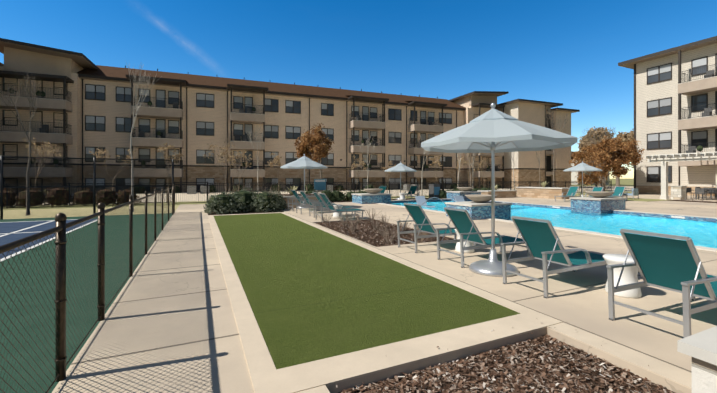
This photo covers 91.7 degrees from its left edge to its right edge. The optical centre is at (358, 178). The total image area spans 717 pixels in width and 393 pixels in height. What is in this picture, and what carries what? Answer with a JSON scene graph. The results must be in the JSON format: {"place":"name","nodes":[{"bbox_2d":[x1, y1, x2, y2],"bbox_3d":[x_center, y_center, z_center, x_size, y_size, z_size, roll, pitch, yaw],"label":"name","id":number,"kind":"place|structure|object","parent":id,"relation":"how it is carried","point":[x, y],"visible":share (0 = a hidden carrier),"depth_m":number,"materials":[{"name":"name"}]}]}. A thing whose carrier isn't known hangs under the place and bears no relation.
{"place":"outdoors","nodes":[
{"label":"outdoors","id":0,"kind":"place"},
{"bbox_2d":[3,179,633,209],"bbox_3d":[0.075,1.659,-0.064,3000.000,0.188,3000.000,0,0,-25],"label":"ground","id":1,"kind":"structure","parent":0,"point":[184,198],"depth_m":31.38,"materials":[{"name":"concrete"}]},
{"bbox_2d":[0,68,40,215],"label":"bare tree","id":2,"kind":"object","parent":1,"relation":"on","point":[31,118],"visible":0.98,"depth_m":15.42,"materials":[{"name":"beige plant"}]},
{"bbox_2d":[22,133,62,185],"bbox_3d":[-18.349,-0.451,20.236,1.727,4.209,2.752,0,0,-39],"label":"crape myrtle","id":3,"kind":"object","parent":1,"relation":"on","point":[39,149],"visible":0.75,"depth_m":19.93,"materials":[{"name":"beige plant"}]},
{"bbox_2d":[3,186,140,207],"bbox_3d":[-22.896,0.968,16.533,21.566,1.238,1.692,0,0,-25],"label":"bronze hedge","id":4,"kind":"object","parent":1,"relation":"on","point":[118,197],"depth_m":19.25,"materials":[{"name":"brown plant"}]},
{"bbox_2d":[0,213,171,392],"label":"sport court","id":5,"kind":"object","parent":1,"relation":"on","point":[11,230],"visible":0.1,"depth_m":5.07,"materials":[{"name":"green paint"}]},
{"bbox_2d":[0,156,173,218],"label":"court fence","id":6,"kind":"object","parent":5,"relation":"on","point":[94,186],"visible":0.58,"depth_m":14.08,"materials":[{"name":"black metal"}]},
{"bbox_2d":[89,147,135,181],"bbox_3d":[-15.740,-0.186,22.261,2.467,3.680,1.712,0,0,-25],"label":"crape myrtle","id":7,"kind":"object","parent":1,"relation":"on","point":[99,152],"visible":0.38,"depth_m":22.30,"materials":[{"name":"beige plant"}]},
{"bbox_2d":[125,61,159,211],"bbox_3d":[-10.703,-2.045,17.251,1.322,7.396,1.401,0,0,43],"label":"bare tree","id":8,"kind":"object","parent":1,"relation":"on","point":[132,166],"visible":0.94,"depth_m":17.06,"materials":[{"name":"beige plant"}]},
{"bbox_2d":[156,143,182,202],"bbox_3d":[-12.069,-0.264,21.968,2.275,3.835,1.376,0,0,41],"label":"crape myrtle","id":9,"kind":"object","parent":1,"relation":"on","point":[167,148],"visible":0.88,"depth_m":21.62,"materials":[{"name":"beige plant"}]},
{"bbox_2d":[187,186,195,193],"bbox_3d":[-16.603,1.204,34.642,0.810,0.900,0.810,0,0,-25],"label":"condenser unit","id":10,"kind":"object","parent":1,"relation":"on","point":[191,189],"visible":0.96,"depth_m":34.27,"materials":[{"name":"grey metal"}]},
{"bbox_2d":[200,186,208,193],"bbox_3d":[-15.555,1.204,35.235,0.810,0.900,0.810,0,0,-26],"label":"condenser unit","id":11,"kind":"object","parent":1,"relation":"on","point":[203,189],"visible":0.69,"depth_m":34.85,"materials":[{"name":"grey metal"}]},
{"bbox_2d":[204,138,234,193],"bbox_3d":[-8.898,-0.481,22.411,1.743,4.268,1.773,0,0,39],"label":"crape myrtle","id":12,"kind":"object","parent":1,"relation":"on","point":[225,150],"visible":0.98,"depth_m":22.41,"materials":[{"name":"beige plant"}]},
{"bbox_2d":[225,149,251,190],"bbox_3d":[-8.185,-0.162,23.664,1.778,3.630,1.420,0,0,11],"label":"crape myrtle","id":13,"kind":"object","parent":1,"relation":"on","point":[240,157],"visible":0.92,"depth_m":23.53,"materials":[{"name":"beige plant"}]},
{"bbox_2d":[246,121,262,182],"bbox_3d":[-8.622,-1.691,28.655,1.584,6.688,1.209,0,0,-55],"label":"bare tree","id":14,"kind":"object","parent":1,"relation":"on","point":[252,135],"visible":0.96,"depth_m":28.83,"materials":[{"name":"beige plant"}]},
{"bbox_2d":[267,153,281,193],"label":"crape myrtle","id":15,"kind":"object","parent":1,"relation":"on","point":[275,160],"visible":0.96,"depth_m":24.65,"materials":[{"name":"beige plant"}]},
{"bbox_2d":[0,38,579,194],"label":"apartment block","id":16,"kind":"structure","parent":1,"relation":"on","point":[84,106],"depth_m":40.17,"materials":[{"name":"stone"}]},
{"bbox_2d":[294,123,334,192],"bbox_3d":[-3.409,-1.170,25.985,2.636,5.648,4.778,0,0,-25],"label":"tree","id":17,"kind":"object","parent":1,"relation":"on","point":[312,146],"visible":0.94,"depth_m":24.86,"materials":[{"name":"brown plant"}]},
{"bbox_2d":[134,182,501,201],"bbox_3d":[2.893,1.087,36.076,48.039,1.217,21.526,0,0,-25],"label":"green hedge","id":18,"kind":"object","parent":1,"relation":"on","point":[337,194],"visible":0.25,"depth_m":28.07,"materials":[{"name":"green plant"}]},
{"bbox_2d":[344,155,367,192],"bbox_3d":[-0.072,-0.085,27.719,2.039,3.477,1.656,0,0,-25],"label":"crape myrtle","id":19,"kind":"object","parent":1,"relation":"on","point":[361,163],"visible":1,"depth_m":27.83,"materials":[{"name":"beige plant"}]},
{"bbox_2d":[358,133,378,192],"bbox_3d":[0.867,-1.113,29.572,1.678,5.533,1.872,0,0,-25],"label":"bare tree","id":20,"kind":"object","parent":1,"relation":"on","point":[367,156],"visible":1,"depth_m":29.41,"materials":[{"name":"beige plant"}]},
{"bbox_2d":[382,161,395,193],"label":"crape myrtle","id":21,"kind":"object","parent":1,"relation":"on","point":[383,168],"visible":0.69,"depth_m":31.19,"materials":[{"name":"beige plant"}]},
{"bbox_2d":[404,184,411,190],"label":"condenser unit","id":22,"kind":"object","parent":1,"relation":"on","point":[406,187],"visible":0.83,"depth_m":43.58,"materials":[{"name":"grey metal"}]},
{"bbox_2d":[420,133,434,195],"bbox_3d":[6.042,-1.302,30.220,1.580,5.911,1.697,0,0,-25],"label":"bare tree","id":23,"kind":"object","parent":1,"relation":"on","point":[422,166],"visible":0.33,"depth_m":30.54,"materials":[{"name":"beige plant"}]},
{"bbox_2d":[430,156,441,180],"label":"crape myrtle","id":24,"kind":"object","parent":1,"relation":"on","point":[433,161],"visible":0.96,"depth_m":31.93,"materials":[{"name":"beige plant"}]},
{"bbox_2d":[457,153,461,181],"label":"bare tree","id":25,"kind":"object","parent":1,"relation":"on","point":[459,165],"visible":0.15,"depth_m":32.90,"materials":[{"name":"beige plant"}]},
{"bbox_2d":[456,157,468,176],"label":"crape myrtle","id":26,"kind":"object","parent":1,"relation":"on","point":[462,161],"visible":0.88,"depth_m":34.90,"materials":[{"name":"beige plant"}]},
{"bbox_2d":[460,153,485,186],"bbox_3d":[12.576,-1.881,38.638,3.348,7.069,2.304,0,0,24],"label":"tree","id":27,"kind":"object","parent":1,"relation":"on","point":[471,163],"visible":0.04,"depth_m":38.70,"materials":[{"name":"plant"}]},
{"bbox_2d":[474,160,487,180],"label":"crape myrtle","id":28,"kind":"object","parent":1,"relation":"on","point":[480,164],"visible":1,"depth_m":35.27,"materials":[{"name":"beige plant"}]},
{"bbox_2d":[509,152,519,189],"bbox_3d":[15.541,-0.783,34.862,1.025,4.873,1.746,0,0,-12],"label":"bare tree","id":29,"kind":"object","parent":1,"relation":"on","point":[513,166],"visible":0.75,"depth_m":34.64,"materials":[{"name":"beige plant"}]},
{"bbox_2d":[536,152,539,186],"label":"bare tree","id":30,"kind":"object","parent":1,"relation":"on","point":[539,165],"visible":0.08,"depth_m":37.55,"materials":[{"name":"brown plant"}]},
{"bbox_2d":[574,138,603,186],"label":"tree","id":31,"kind":"object","parent":1,"relation":"on","point":[588,144],"visible":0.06,"depth_m":51.53,"materials":[{"name":"brown plant"}]},
{"bbox_2d":[569,143,610,180],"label":"tree","id":32,"kind":"object","parent":1,"relation":"on","point":[577,155],"visible":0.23,"depth_m":43.51,"materials":[{"name":"brown plant"}]},
{"bbox_2d":[571,151,609,184],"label":"distant houses","id":33,"kind":"structure","parent":1,"relation":"on","point":[573,177],"depth_m":82.11,"materials":[{"name":"grey"}]},
{"bbox_2d":[577,126,615,185],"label":"tree","id":34,"kind":"object","parent":1,"relation":"on","point":[586,136],"visible":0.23,"depth_m":69.74,"materials":[{"name":"brown plant"}]},
{"bbox_2d":[583,126,618,188],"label":"oak","id":35,"kind":"object","parent":1,"relation":"on","point":[589,137],"visible":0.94,"depth_m":48.90,"materials":[{"name":"brown plant"}]},
{"bbox_2d":[581,129,633,185],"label":"tree","id":36,"kind":"object","parent":1,"relation":"on","point":[626,136],"visible":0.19,"depth_m":57.92,"materials":[{"name":"brown plant"}]},
{"bbox_2d":[618,36,716,195],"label":"apartment block","id":37,"kind":"structure","parent":1,"relation":"on","point":[675,100],"depth_m":32.00,"materials":[{"name":"brick"}]},
{"bbox_2d":[0,0,716,218],"label":"sky","id":38,"kind":"structure","parent":0,"point":[569,53],"materials":[{"name":"blue"}]},
{"bbox_2d":[52,193,716,392],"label":"pool deck","id":39,"kind":"structure","parent":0,"point":[179,316],"depth_m":3.77,"materials":[{"name":"concrete"}]},
{"bbox_2d":[0,184,174,392],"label":"chain link fence","id":40,"kind":"object","parent":39,"relation":"on","point":[58,230],"visible":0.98,"depth_m":2.68,"materials":[{"name":"black metal"}]},
{"bbox_2d":[280,154,327,208],"bbox_3d":[-2.823,0.143,18.148,2.263,2.820,2.263,0,0,-36],"label":"market umbrella","id":41,"kind":"object","parent":39,"relation":"on","point":[304,162],"visible":0.81,"depth_m":17.63,"materials":[{"name":"white fabric"}]},
{"bbox_2d":[288,190,325,209],"bbox_3d":[-2.503,1.056,16.995,1.785,0.998,0.710,0,0,-29],"label":"lounge chair","id":42,"kind":"object","parent":39,"relation":"on","point":[296,195],"visible":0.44,"depth_m":16.75,"materials":[{"name":"metal"}]},
{"bbox_2d":[3,180,611,208],"bbox_3d":[-2.341,0.874,24.263,64.050,1.360,1.250,0,0,-25],"label":"iron picket fence","id":43,"kind":"object","parent":39,"relation":"on","point":[462,184],"visible":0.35,"depth_m":21.89,"materials":[{"name":"black metal"}]},
{"bbox_2d":[296,191,333,213],"bbox_3d":[-1.871,1.056,15.655,1.785,0.998,0.710,0,0,-27],"label":"lounge chair","id":44,"kind":"object","parent":39,"relation":"on","point":[305,197],"visible":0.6,"depth_m":15.31,"materials":[{"name":"metal"}]},
{"bbox_2d":[314,179,325,189],"bbox_3d":[-2.583,0.803,23.355,0.800,1.500,0.085,0,0,-25],"label":"pool sign","id":45,"kind":"object","parent":39,"relation":"on","point":[319,184],"visible":0.88,"depth_m":23.32,"materials":[{"name":"blue metal"}]},
{"bbox_2d":[308,192,354,217],"bbox_3d":[-1.097,1.056,14.315,1.785,0.998,0.710,0,0,-23],"label":"lounge chair","id":46,"kind":"object","parent":39,"relation":"on","point":[318,197],"visible":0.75,"depth_m":14.16,"materials":[{"name":"teal metal"}]},
{"bbox_2d":[333,204,342,217],"bbox_3d":[-0.832,1.308,13.835,0.450,0.490,0.450,0,0,-25],"label":"side table","id":47,"kind":"object","parent":39,"relation":"on","point":[336,214],"visible":0.52,"depth_m":13.68,"materials":[{"name":"white plastic"}]},
{"bbox_2d":[315,193,364,219],"bbox_3d":[-0.697,1.056,13.157,1.785,0.998,0.710,0,0,-26],"label":"lounge chair","id":48,"kind":"object","parent":39,"relation":"on","point":[329,204],"visible":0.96,"depth_m":13.01,"materials":[{"name":"metal"}]},
{"bbox_2d":[214,213,520,369],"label":"bocce turf","id":49,"kind":"structure","parent":39,"relation":"on","point":[312,293],"depth_m":4.62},
{"bbox_2d":[379,186,386,192],"bbox_3d":[1.399,1.056,25.469,0.710,0.998,1.785,0,0,-30],"label":"sun lounger","id":50,"kind":"object","parent":39,"relation":"on","point":[383,188],"visible":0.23,"depth_m":25.01,"materials":[{"name":"teal fabric"}]},
{"bbox_2d":[384,162,416,198],"bbox_3d":[3.058,0.172,25.213,2.218,2.764,2.218,0,0,-30],"label":"market umbrella","id":51,"kind":"object","parent":39,"relation":"on","point":[400,167],"visible":0.83,"depth_m":24.75,"materials":[{"name":"white fabric"}]},
{"bbox_2d":[399,193,405,199],"bbox_3d":[3.135,1.308,24.808,0.450,0.490,0.450,0,0,-25],"label":"side table","id":52,"kind":"object","parent":39,"relation":"on","point":[402,196],"visible":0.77,"depth_m":24.66,"materials":[{"name":"white plastic"}]},
{"bbox_2d":[405,186,419,198],"bbox_3d":[3.884,1.056,26.620,0.710,0.998,1.785,0,0,-23],"label":"sun lounger","id":53,"kind":"object","parent":39,"relation":"on","point":[412,189],"visible":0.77,"depth_m":26.13,"materials":[{"name":"teal fabric"}]},
{"bbox_2d":[428,184,440,197],"bbox_3d":[5.782,1.004,26.470,0.660,1.100,0.660,0,0,-25],"label":"trash bin","id":54,"kind":"object","parent":39,"relation":"on","point":[434,189],"visible":0.86,"depth_m":26.21,"materials":[{"name":"grey metal"}]},
{"bbox_2d":[396,203,475,252],"bbox_3d":[1.809,1.056,7.881,1.785,0.998,0.710,0,0,-26],"label":"sun lounger","id":55,"kind":"object","parent":39,"relation":"on","point":[418,215],"visible":0.79,"depth_m":7.62,"materials":[{"name":"teal fabric"}]},
{"bbox_2d":[208,193,716,392],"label":"mulch beds","id":56,"kind":"object","parent":39,"relation":"on","point":[546,363],"visible":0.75,"depth_m":2.90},
{"bbox_2d":[203,179,286,213],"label":"bushes","id":57,"kind":"object","parent":56,"relation":"on","point":[243,200],"visible":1,"depth_m":15.94,"materials":[{"name":"green plant"}]},
{"bbox_2d":[319,197,716,242],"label":"dry perennials","id":58,"kind":"object","parent":56,"relation":"on","point":[373,226],"visible":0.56,"depth_m":10.44,"materials":[{"name":"brown plant"}]},
{"bbox_2d":[575,136,646,190],"bbox_3d":[24.226,-1.171,33.483,5.229,5.650,5.777,0,0,45],"label":"tree","id":59,"kind":"object","parent":56,"relation":"on","point":[619,152],"visible":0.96,"depth_m":32.56,"materials":[{"name":"brown plant"}]},
{"bbox_2d":[454,229,474,252],"bbox_3d":[2.255,1.308,7.385,0.450,0.490,0.450,0,0,-25],"label":"side table","id":60,"kind":"object","parent":39,"relation":"on","point":[457,247],"visible":0.4,"depth_m":7.26,"materials":[{"name":"white plastic"}]},
{"bbox_2d":[436,207,529,267],"bbox_3d":[2.433,1.056,6.689,1.785,0.998,0.710,0,0,-24],"label":"sun lounger","id":61,"kind":"object","parent":39,"relation":"on","point":[466,228],"visible":0.85,"depth_m":6.48,"materials":[{"name":"teal fabric"}]},
{"bbox_2d":[351,187,626,219],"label":"bowl pedestals","id":62,"kind":"object","parent":39,"relation":"on","point":[476,205],"visible":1,"depth_m":16.81,"materials":[{"name":"tile"}]},
{"bbox_2d":[421,103,577,276],"bbox_3d":[2.260,0.143,5.846,2.263,2.820,2.263,0,0,-25],"label":"market umbrella","id":63,"kind":"object","parent":39,"relation":"on","point":[493,131],"visible":0.98,"depth_m":5.60,"materials":[{"name":"white fabric"}]},
{"bbox_2d":[283,187,716,392],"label":"stone seat wall","id":64,"kind":"structure","parent":39,"relation":"on","point":[700,348],"depth_m":2.19,"materials":[{"name":"stone"}]},
{"bbox_2d":[281,181,548,195],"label":"agaves","id":65,"kind":"object","parent":64,"relation":"on","point":[543,184],"visible":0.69,"depth_m":19.11,"materials":[{"name":"plant"}]},
{"bbox_2d":[391,199,716,221],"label":"pool edge","id":66,"kind":"object","parent":39,"relation":"in","point":[656,215],"visible":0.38,"depth_m":16.05,"materials":[{"name":"beige concrete"}]},
{"bbox_2d":[415,196,434,206],"bbox_3d":[4.077,1.694,20.962,0.640,1.160,1.800,0,0,-15],"label":"pool chaise","id":67,"kind":"object","parent":66,"relation":"in","point":[420,200],"visible":0.38,"depth_m":21.65,"materials":[{"name":"white plastic"}]},
{"bbox_2d":[454,196,464,201],"bbox_3d":[6.617,1.694,21.132,0.640,1.160,1.800,0,0,-20],"label":"pool chaise","id":68,"kind":"object","parent":66,"relation":"in","point":[459,198],"visible":0.23,"depth_m":21.86,"materials":[{"name":"white plastic"}]},
{"bbox_2d":[391,201,716,247],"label":"pool water","id":69,"kind":"structure","parent":66,"relation":"in","point":[702,233],"depth_m":13.21,"materials":[{"name":"blue liquid"}]},
{"bbox_2d":[501,216,606,297],"bbox_3d":[3.048,1.056,5.176,1.785,0.998,0.710,0,0,-25],"label":"sun lounger","id":70,"kind":"object","parent":39,"relation":"on","point":[541,240],"visible":0.85,"depth_m":4.93,"materials":[{"name":"teal fabric"}]},
{"bbox_2d":[554,186,580,201],"bbox_3d":[14.210,1.056,23.641,1.785,0.998,0.710,0,0,-25],"label":"sun lounger","id":71,"kind":"object","parent":39,"relation":"on","point":[572,191],"visible":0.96,"depth_m":23.74,"materials":[{"name":"teal fabric"}]},
{"bbox_2d":[563,161,601,196],"bbox_3d":[16.447,0.143,25.555,2.263,2.820,2.263,0,0,-42],"label":"market umbrella","id":72,"kind":"object","parent":39,"relation":"on","point":[582,166],"visible":0.79,"depth_m":25.12,"materials":[{"name":"white fabric"}]},
{"bbox_2d":[585,187,603,196],"bbox_3d":[14.865,1.056,22.225,1.785,0.998,0.710,0,0,-23],"label":"sun lounger","id":73,"kind":"object","parent":39,"relation":"on","point":[597,188],"visible":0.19,"depth_m":22.50,"materials":[{"name":"teal fabric"}]},
{"bbox_2d":[607,186,627,200],"bbox_3d":[17.266,1.056,23.466,1.785,0.998,0.710,0,0,-27],"label":"sun lounger","id":74,"kind":"object","parent":39,"relation":"on","point":[618,191],"visible":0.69,"depth_m":23.61,"materials":[{"name":"teal fabric"}]},
{"bbox_2d":[603,254,641,297],"bbox_3d":[3.557,1.308,4.682,0.450,0.490,0.450,0,0,-25],"label":"side table","id":75,"kind":"object","parent":39,"relation":"on","point":[629,274],"visible":0.67,"depth_m":4.55,"materials":[{"name":"white plastic"}]},
{"bbox_2d":[623,188,638,198],"bbox_3d":[20.030,1.153,25.666,0.810,0.800,0.735,0,0,-30],"label":"lounge chair","id":76,"kind":"object","parent":39,"relation":"on","point":[635,191],"visible":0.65,"depth_m":25.40,"materials":[{"name":"silver metal"}]},
{"bbox_2d":[606,229,716,337],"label":"sun lounger","id":77,"kind":"object","parent":39,"relation":"on","point":[672,264],"visible":0.92,"depth_m":3.59,"materials":[{"name":"teal fabric"}]},
{"bbox_2d":[645,152,716,199],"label":"pergola","id":78,"kind":"object","parent":39,"relation":"on","point":[676,191],"visible":0.88,"depth_m":25.11,"materials":[{"name":"paint"}]},
{"bbox_2d":[686,187,694,198],"bbox_3d":[24.870,1.129,25.918,0.500,0.850,0.500,0,0,-14],"label":"dining chair","id":79,"kind":"object","parent":39,"relation":"on","point":[688,189],"visible":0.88,"depth_m":26.08,"materials":[{"name":"grey"}]},
{"bbox_2d":[695,188,707,199],"bbox_3d":[24.479,1.129,24.856,0.500,0.850,0.500,0,0,-25],"label":"dining chair","id":80,"kind":"object","parent":39,"relation":"on","point":[698,191],"visible":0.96,"depth_m":24.75,"materials":[{"name":"grey"}]},
{"bbox_2d":[696,189,716,199],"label":"dining table","id":81,"kind":"object","parent":39,"relation":"on","point":[711,193],"visible":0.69,"depth_m":24.92,"materials":[{"name":"grey"}]},
{"bbox_2d":[704,187,715,198],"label":"dining chair","id":82,"kind":"object","parent":39,"relation":"on","point":[705,191],"visible":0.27,"depth_m":26.25,"materials":[{"name":"grey"}]},
{"bbox_2d":[707,188,716,193],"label":"dining chair","id":83,"kind":"object","parent":39,"relation":"on","point":[712,190],"visible":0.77,"depth_m":25.61,"materials":[{"name":"grey"}]}
]}

